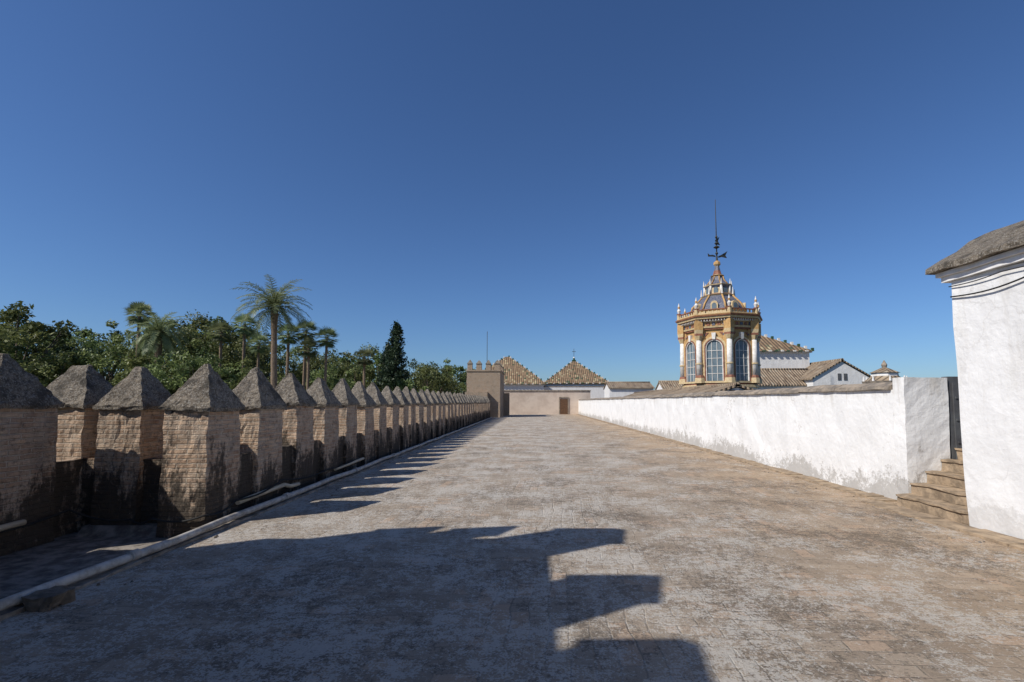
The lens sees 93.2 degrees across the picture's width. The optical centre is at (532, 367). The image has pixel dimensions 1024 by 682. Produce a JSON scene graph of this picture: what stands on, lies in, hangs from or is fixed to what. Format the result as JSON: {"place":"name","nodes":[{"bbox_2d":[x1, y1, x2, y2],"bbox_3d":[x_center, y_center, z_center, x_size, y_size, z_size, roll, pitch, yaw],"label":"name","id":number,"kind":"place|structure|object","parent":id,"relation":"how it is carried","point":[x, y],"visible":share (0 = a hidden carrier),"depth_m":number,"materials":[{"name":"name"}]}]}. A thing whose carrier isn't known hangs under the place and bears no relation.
{"place":"outdoors","nodes":[
{"label":"outdoors","id":0,"kind":"place"},
{"bbox_2d":[375,343,390,391],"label":"cypress tree","id":1,"kind":"object","parent":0,"point":[382,364],"visible":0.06,"depth_m":63.73,"materials":[{"name":"green plant"}]},
{"bbox_2d":[0,0,1023,390],"label":"sky","id":2,"kind":"structure","parent":0,"point":[546,178],"materials":[{"name":"blue"}]},
{"bbox_2d":[545,351,608,385],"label":"tiled pavilion","id":3,"kind":"structure","parent":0,"point":[573,373],"depth_m":75.10,"materials":[{"name":"tile"}]},
{"bbox_2d":[655,380,683,389],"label":"white house","id":4,"kind":"structure","parent":0,"point":[665,384],"depth_m":47.05,"materials":[{"name":"ceramic"}]},
{"bbox_2d":[757,368,813,388],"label":"tiled roof","id":5,"kind":"structure","parent":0,"point":[772,378],"depth_m":37.59,"materials":[{"name":"tile"}]},
{"bbox_2d":[759,334,813,367],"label":"tiled pavilion","id":6,"kind":"structure","parent":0,"point":[775,353],"depth_m":39.81,"materials":[{"name":"paint"}]},
{"bbox_2d":[800,358,870,385],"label":"white house","id":7,"kind":"structure","parent":0,"point":[835,371],"depth_m":36.06,"materials":[{"name":"paint"}]},
{"bbox_2d":[862,360,906,383],"bbox_3d":[18.600,1.480,25.459,1.942,3.800,1.942,0,-4,0],"label":"roof turret","id":8,"kind":"object","parent":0,"point":[884,373],"visible":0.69,"depth_m":25.15,"materials":[{"name":"paint"}]},
{"bbox_3d":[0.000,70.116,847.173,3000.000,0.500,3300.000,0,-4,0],"label":"ground","id":9,"kind":"structure","parent":0,"visible":0},
{"bbox_2d":[0,327,46,386],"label":"broadleaf tree","id":10,"kind":"object","parent":9,"relation":"on","point":[29,348],"visible":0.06,"depth_m":52.56,"materials":[{"name":"green plant"}]},
{"bbox_2d":[0,322,62,360],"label":"broadleaf tree","id":11,"kind":"object","parent":9,"relation":"on","point":[42,350],"visible":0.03,"depth_m":58.39,"materials":[{"name":"green plant"}]},
{"bbox_2d":[0,314,72,383],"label":"broadleaf tree","id":12,"kind":"object","parent":9,"relation":"on","point":[33,351],"visible":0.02,"depth_m":61.19,"materials":[{"name":"green plant"}]},
{"bbox_2d":[0,301,88,386],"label":"broadleaf tree","id":13,"kind":"object","parent":9,"relation":"on","point":[39,331],"visible":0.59,"depth_m":50.83,"materials":[{"name":"green plant"}]},
{"bbox_2d":[11,336,86,358],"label":"broadleaf tree","id":14,"kind":"object","parent":9,"relation":"on","point":[74,343],"visible":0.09,"depth_m":60.58,"materials":[{"name":"green plant"}]},
{"bbox_2d":[0,336,102,387],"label":"broadleaf tree","id":15,"kind":"object","parent":9,"relation":"on","point":[67,358],"visible":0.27,"depth_m":48.62,"materials":[{"name":"green plant"}]},
{"bbox_2d":[33,329,114,385],"bbox_3d":[-56.289,4.957,59.803,9.048,19.693,7.758,1,-4,-18],"label":"broadleaf tree","id":16,"kind":"object","parent":9,"relation":"on","point":[94,342],"visible":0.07,"depth_m":59.72,"materials":[{"name":"green plant"}]},
{"bbox_2d":[67,319,140,382],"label":"broadleaf tree","id":17,"kind":"object","parent":9,"relation":"on","point":[113,325],"visible":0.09,"depth_m":69.48,"materials":[{"name":"green plant"}]},
{"bbox_2d":[71,332,195,392],"bbox_3d":[-45.079,5.113,54.781,12.683,18.676,10.385,-1,-4,8],"label":"broadleaf tree","id":18,"kind":"object","parent":9,"relation":"on","point":[107,363],"visible":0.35,"depth_m":52.56,"materials":[{"name":"green plant"}]},
{"bbox_2d":[124,301,155,367],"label":"fan palm","id":19,"kind":"object","parent":9,"relation":"on","point":[137,307],"visible":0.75,"depth_m":53.20,"materials":[{"name":"green plant"}]},
{"bbox_2d":[110,353,189,394],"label":"broadleaf tree","id":20,"kind":"object","parent":9,"relation":"on","point":[140,360],"visible":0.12,"depth_m":49.48,"materials":[{"name":"green plant"}]},
{"bbox_2d":[124,309,191,364],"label":"date palm","id":21,"kind":"object","parent":9,"relation":"on","point":[157,336],"visible":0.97,"depth_m":47.87,"materials":[{"name":"green plant"}]},
{"bbox_2d":[104,324,218,394],"bbox_3d":[-47.045,4.348,61.655,11.966,21.167,11.039,-1,-4,9],"label":"broadleaf tree","id":22,"kind":"object","parent":9,"relation":"on","point":[189,335],"visible":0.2,"depth_m":60.74,"materials":[{"name":"green plant"}]},
{"bbox_2d":[141,318,213,367],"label":"broadleaf tree","id":23,"kind":"object","parent":9,"relation":"on","point":[189,324],"visible":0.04,"depth_m":78.80,"materials":[{"name":"green plant"}]},
{"bbox_2d":[173,309,212,389],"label":"broadleaf tree","id":24,"kind":"object","parent":9,"relation":"on","point":[200,322],"visible":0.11,"depth_m":69.58,"materials":[{"name":"green plant"}]},
{"bbox_2d":[142,347,244,393],"bbox_3d":[-33.069,5.907,46.827,8.882,15.979,7.970,2,-5,-31],"label":"broadleaf tree","id":25,"kind":"object","parent":9,"relation":"on","point":[157,371],"visible":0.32,"depth_m":46.31,"materials":[{"name":"green plant"}]},
{"bbox_2d":[171,316,248,373],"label":"broadleaf tree","id":26,"kind":"object","parent":9,"relation":"on","point":[215,320],"visible":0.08,"depth_m":66.44,"materials":[{"name":"green plant"}]},
{"bbox_2d":[205,320,234,371],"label":"fan palm","id":27,"kind":"object","parent":9,"relation":"on","point":[219,326],"visible":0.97,"depth_m":54.11,"materials":[{"name":"green plant"}]},
{"bbox_2d":[181,327,261,382],"bbox_3d":[-41.349,4.934,65.168,10.496,20.490,10.938,2,-5,-30],"label":"broadleaf tree","id":28,"kind":"object","parent":9,"relation":"on","point":[232,334],"visible":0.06,"depth_m":63.80,"materials":[{"name":"green plant"}]},
{"bbox_2d":[195,356,251,382],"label":"broadleaf tree","id":29,"kind":"object","parent":9,"relation":"on","point":[225,367],"visible":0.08,"depth_m":54.44,"materials":[{"name":"green plant"}]},
{"bbox_2d":[183,332,270,385],"bbox_3d":[-38.185,5.135,61.102,10.702,19.519,11.739,-1,-4,19],"label":"broadleaf tree","id":30,"kind":"object","parent":9,"relation":"on","point":[195,341],"visible":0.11,"depth_m":59.81,"materials":[{"name":"green plant"}]},
{"bbox_2d":[231,312,256,376],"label":"fan palm","id":31,"kind":"object","parent":9,"relation":"on","point":[244,332],"visible":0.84,"depth_m":54.15,"materials":[{"name":"green plant"}]},
{"bbox_2d":[204,337,301,382],"bbox_3d":[-35.178,5.358,59.767,10.329,18.884,11.832,-1,-4,13],"label":"broadleaf tree","id":32,"kind":"object","parent":9,"relation":"on","point":[228,351],"visible":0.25,"depth_m":57.90,"materials":[{"name":"green plant"}]},
{"bbox_2d":[231,322,279,360],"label":"broadleaf tree","id":33,"kind":"object","parent":9,"relation":"on","point":[260,334],"visible":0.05,"depth_m":72.90,"materials":[{"name":"green plant"}]},
{"bbox_2d":[247,332,269,368],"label":"fan palm","id":34,"kind":"object","parent":9,"relation":"on","point":[258,350],"visible":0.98,"depth_m":52.06,"materials":[{"name":"green plant"}]},
{"bbox_2d":[228,356,312,389],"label":"broadleaf tree","id":35,"kind":"object","parent":9,"relation":"on","point":[264,372],"visible":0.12,"depth_m":50.03,"materials":[{"name":"green plant"}]},
{"bbox_2d":[230,274,312,388],"bbox_3d":[-24.356,2.736,44.989,7.008,22.062,6.894,-4,-6,44],"label":"date palm","id":36,"kind":"object","parent":9,"relation":"on","point":[274,302],"visible":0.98,"depth_m":44.99,"materials":[{"name":"green plant"}]},
{"bbox_2d":[266,355,311,385],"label":"broadleaf tree","id":37,"kind":"object","parent":9,"relation":"on","point":[292,365],"visible":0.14,"depth_m":61.97,"materials":[{"name":"green plant"}]},
{"bbox_2d":[277,322,302,375],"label":"fan palm","id":38,"kind":"object","parent":9,"relation":"on","point":[288,341],"visible":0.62,"depth_m":50.05,"materials":[{"name":"green plant"}]},
{"bbox_2d":[261,343,319,380],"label":"broadleaf tree","id":39,"kind":"object","parent":9,"relation":"on","point":[292,350],"visible":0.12,"depth_m":69.67,"materials":[{"name":"green plant"}]},
{"bbox_2d":[293,318,318,388],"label":"fan palm","id":40,"kind":"object","parent":9,"relation":"on","point":[310,325],"visible":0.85,"depth_m":49.99,"materials":[{"name":"green plant"}]},
{"bbox_2d":[297,337,319,389],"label":"fan palm","id":41,"kind":"object","parent":9,"relation":"on","point":[309,343],"visible":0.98,"depth_m":48.97,"materials":[{"name":"green plant"}]},
{"bbox_2d":[294,349,356,388],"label":"broadleaf tree","id":42,"kind":"object","parent":9,"relation":"on","point":[321,362],"visible":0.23,"depth_m":64.20,"materials":[{"name":"green plant"}]},
{"bbox_2d":[313,326,339,383],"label":"fan palm","id":43,"kind":"object","parent":9,"relation":"on","point":[327,342],"visible":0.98,"depth_m":50.02,"materials":[{"name":"green plant"}]},
{"bbox_2d":[300,364,355,389],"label":"broadleaf tree","id":44,"kind":"object","parent":9,"relation":"on","point":[320,374],"visible":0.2,"depth_m":54.55,"materials":[{"name":"green plant"}]},
{"bbox_2d":[332,356,362,379],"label":"broadleaf tree","id":45,"kind":"object","parent":9,"relation":"on","point":[354,361],"visible":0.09,"depth_m":79.63,"materials":[{"name":"green plant"}]},
{"bbox_2d":[322,362,379,387],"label":"broadleaf tree","id":46,"kind":"object","parent":9,"relation":"on","point":[356,370],"visible":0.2,"depth_m":59.99,"materials":[{"name":"green plant"}]},
{"bbox_2d":[336,352,382,377],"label":"broadleaf tree","id":47,"kind":"object","parent":9,"relation":"on","point":[347,354],"visible":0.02,"depth_m":77.55,"materials":[{"name":"green plant"}]},
{"bbox_2d":[352,348,374,386],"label":"fan palm","id":48,"kind":"object","parent":9,"relation":"on","point":[364,361],"visible":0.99,"depth_m":54.97,"materials":[{"name":"green plant"}]},
{"bbox_2d":[350,353,381,386],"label":"broadleaf tree","id":49,"kind":"object","parent":9,"relation":"on","point":[376,359],"visible":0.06,"depth_m":66.66,"materials":[{"name":"green plant"}]},
{"bbox_2d":[352,342,382,384],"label":"broadleaf tree","id":50,"kind":"object","parent":9,"relation":"on","point":[375,351],"visible":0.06,"depth_m":74.67,"materials":[{"name":"green plant"}]},
{"bbox_2d":[289,365,466,392],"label":"distant trees","id":51,"kind":"object","parent":9,"relation":"on","point":[462,381],"depth_m":96.70,"materials":[{"name":"green plant"}]},
{"bbox_2d":[355,369,412,390],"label":"broadleaf tree","id":52,"kind":"object","parent":9,"relation":"on","point":[357,377],"visible":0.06,"depth_m":60.68,"materials":[{"name":"green plant"}]},
{"bbox_2d":[377,320,412,390],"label":"cypress tree","id":53,"kind":"object","parent":9,"relation":"on","point":[396,371],"visible":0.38,"depth_m":59.87,"materials":[{"name":"green plant"}]},
{"bbox_2d":[394,378,428,392],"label":"broadleaf tree","id":54,"kind":"object","parent":9,"relation":"on","point":[402,385],"visible":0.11,"depth_m":56.99,"materials":[{"name":"green plant"}]},
{"bbox_2d":[400,358,447,392],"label":"broadleaf tree","id":55,"kind":"object","parent":9,"relation":"on","point":[415,366],"visible":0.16,"depth_m":78.91,"materials":[{"name":"green plant"}]},
{"bbox_2d":[406,361,459,393],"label":"broadleaf tree","id":56,"kind":"object","parent":9,"relation":"on","point":[448,382],"visible":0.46,"depth_m":70.25,"materials":[{"name":"green plant"}]},
{"bbox_2d":[423,366,458,392],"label":"broadleaf tree","id":57,"kind":"object","parent":9,"relation":"on","point":[443,369],"visible":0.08,"depth_m":89.06,"materials":[{"name":"green plant"}]},
{"bbox_2d":[437,359,475,394],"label":"broadleaf tree","id":58,"kind":"object","parent":9,"relation":"on","point":[460,368],"visible":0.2,"depth_m":88.49,"materials":[{"name":"green plant"}]},
{"bbox_2d":[458,367,475,394],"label":"broadleaf tree","id":59,"kind":"object","parent":9,"relation":"on","point":[463,387],"visible":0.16,"depth_m":83.41,"materials":[{"name":"green plant"}]},
{"bbox_2d":[465,331,509,416],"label":"brick tower","id":60,"kind":"structure","parent":9,"relation":"on","point":[488,382],"depth_m":50.04,"materials":[{"name":"brick"}]},
{"bbox_2d":[464,356,546,389],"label":"tiled pavilion","id":61,"kind":"structure","parent":9,"relation":"on","point":[518,376],"depth_m":69.63,"materials":[{"name":"tile"}]},
{"bbox_2d":[544,386,603,398],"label":"white parapet wall","id":62,"kind":"structure","parent":9,"relation":"on","point":[596,391],"depth_m":69.95,"materials":[{"name":"paint"}]},
{"bbox_3d":[2.750,8.672,29.968,18.500,8.080,89.000,0,-4,0],"label":"rampart mass","id":63,"kind":"object","parent":9,"relation":"on","visible":0},
{"bbox_2d":[0,532,169,598],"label":"gutter channel","id":64,"kind":"object","parent":63,"relation":"on","point":[34,566],"depth_m":5.45,"materials":[{"name":"grey concrete"}]},
{"bbox_2d":[74,523,155,536],"bbox_3d":[-5.045,3.611,26.989,1.810,0.160,41.650,0,-4,0],"label":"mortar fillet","id":65,"kind":"object","parent":64,"relation":"on","point":[142,530],"visible":0.21,"depth_m":6.34,"materials":[{"name":"grey concrete"}]},
{"bbox_2d":[0,353,490,555],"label":"merlons","id":66,"kind":"object","parent":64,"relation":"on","point":[200,430],"visible":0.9,"depth_m":6.61,"materials":[{"name":"brick"}]},
{"bbox_2d":[0,519,26,530],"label":"wall conduit","id":67,"kind":"object","parent":66,"relation":"attached to","point":[10,525],"depth_m":5.50,"materials":[{"name":"beige plastic"}]},
{"bbox_2d":[0,457,358,532],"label":"black cable","id":68,"kind":"object","parent":66,"relation":"attached to","point":[116,520],"visible":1,"depth_m":6.26,"materials":[{"name":"rubber"}]},
{"bbox_2d":[235,457,364,504],"bbox_3d":[-4.197,2.098,9.427,0.077,0.137,5.101,0,-4,0],"label":"wall conduit","id":69,"kind":"object","parent":66,"relation":"attached to","point":[282,485],"depth_m":8.03,"materials":[{"name":"beige plastic"}]},
{"bbox_2d":[51,412,474,538],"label":"parapet","id":70,"kind":"structure","parent":63,"relation":"on","point":[67,473],"depth_m":6.58,"materials":[{"name":"brick"}]},
{"bbox_2d":[0,414,1023,681],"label":"terrace paving","id":71,"kind":"structure","parent":63,"relation":"on","point":[542,548],"depth_m":4.20,"materials":[{"name":"brick"}]},
{"bbox_2d":[4,584,76,611],"bbox_3d":[-3.916,1.861,3.801,0.503,0.245,0.233,0,-4,0],"label":"support stone","id":72,"kind":"object","parent":71,"relation":"on","point":[51,598],"visible":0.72,"depth_m":3.77,"materials":[{"name":"grey stone"}]},
{"bbox_2d":[0,417,493,621],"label":"mortar kerb","id":73,"kind":"structure","parent":71,"relation":"on","point":[13,611],"depth_m":5.43,"materials":[{"name":"grey concrete"}]},
{"bbox_2d":[0,417,492,610],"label":"drain pipe","id":74,"kind":"object","parent":73,"relation":"on","point":[30,593],"visible":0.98,"depth_m":5.15,"materials":[{"name":"plastic"}]},
{"bbox_2d":[96,432,984,593],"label":"mortar crumbs","id":75,"kind":"object","parent":71,"relation":"on","point":[137,592],"visible":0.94,"depth_m":6.13,"materials":[{"name":"stone"}]},
{"bbox_2d":[504,390,590,413],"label":"end wall","id":76,"kind":"structure","parent":71,"relation":"on","point":[543,401],"depth_m":61.75,"materials":[{"name":"paint"}]},
{"bbox_2d":[578,377,950,499],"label":"whitewashed wall","id":77,"kind":"structure","parent":71,"relation":"on","point":[896,438],"depth_m":9.73,"materials":[{"name":"paint"}]},
{"bbox_2d":[579,382,890,399],"bbox_3d":[6.086,2.158,34.714,0.575,0.170,53.750,0,-4,0],"label":"coping","id":78,"kind":"object","parent":77,"relation":"on","point":[854,387],"visible":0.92,"depth_m":11.24,"materials":[{"name":"stone"}]},
{"bbox_2d":[947,377,961,459],"bbox_3d":[6.950,0.888,7.679,0.700,1.500,0.155,0,-4,0],"label":"door leaf","id":79,"kind":"object","parent":77,"relation":"attached to","point":[954,420],"visible":0.3,"depth_m":7.63,"materials":[{"name":"grey paint"}]},
{"bbox_2d":[577,414,1023,550],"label":"brick kerb","id":80,"kind":"structure","parent":71,"relation":"on","point":[881,501],"depth_m":7.46,"materials":[{"name":"brick"}]},
{"bbox_2d":[895,448,969,524],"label":"stone steps","id":81,"kind":"structure","parent":71,"relation":"on","point":[943,494],"depth_m":7.08,"materials":[{"name":"beige stone"}]},
{"bbox_2d":[926,220,1023,538],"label":"white outbuilding","id":82,"kind":"structure","parent":71,"relation":"on","point":[983,274],"depth_m":5.86,"materials":[{"name":"paint"}]},
{"bbox_2d":[603,381,654,397],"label":"white house","id":83,"kind":"structure","parent":63,"relation":"on","point":[617,388],"depth_m":54.28,"materials":[{"name":"paint"}]},
{"bbox_2d":[624,382,754,396],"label":"tiled building","id":84,"kind":"structure","parent":63,"relation":"on","point":[733,386],"depth_m":25.83,"materials":[{"name":"tile"}]},
{"bbox_2d":[675,200,762,389],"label":"domed lantern tower","id":85,"kind":"structure","parent":84,"relation":"on","point":[719,331],"depth_m":28.48,"materials":[{"name":"stone"}]}
]}

